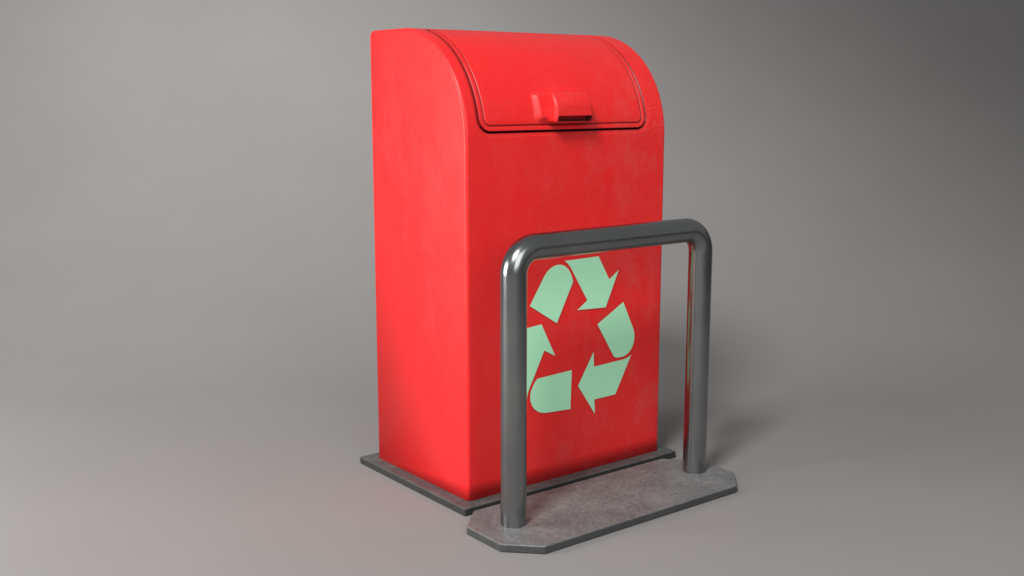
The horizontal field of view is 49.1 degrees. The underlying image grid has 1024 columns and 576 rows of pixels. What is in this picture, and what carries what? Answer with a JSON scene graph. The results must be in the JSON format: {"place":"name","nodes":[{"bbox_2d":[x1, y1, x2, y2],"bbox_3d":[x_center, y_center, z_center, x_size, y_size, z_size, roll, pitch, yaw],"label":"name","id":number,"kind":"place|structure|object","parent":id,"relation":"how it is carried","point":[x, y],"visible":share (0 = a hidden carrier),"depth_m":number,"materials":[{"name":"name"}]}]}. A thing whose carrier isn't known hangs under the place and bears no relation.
{"place":"outdoors","nodes":[
{"label":"outdoors","id":0,"kind":"place"},
{"bbox_2d":[0,0,1023,575],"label":"ground","id":1,"kind":"structure","parent":0,"point":[188,356],"depth_m":5.80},
{"bbox_2d":[360,28,675,515],"bbox_3d":[0.024,-0.113,3.625,0.872,1.400,0.601,-8,13,-37],"label":"recycling bin","id":2,"kind":"object","parent":1,"relation":"on","point":[490,148],"visible":0.99,"depth_m":3.40,"materials":[{"name":"red metal"}]},
{"bbox_2d":[467,218,736,553],"bbox_3d":[0.290,0.236,3.269,0.933,0.836,0.326,-8,13,-37],"label":"guard rail","id":3,"kind":"object","parent":1,"relation":"on","point":[517,519],"visible":1,"depth_m":3.22,"materials":[{"name":"grey metal"}]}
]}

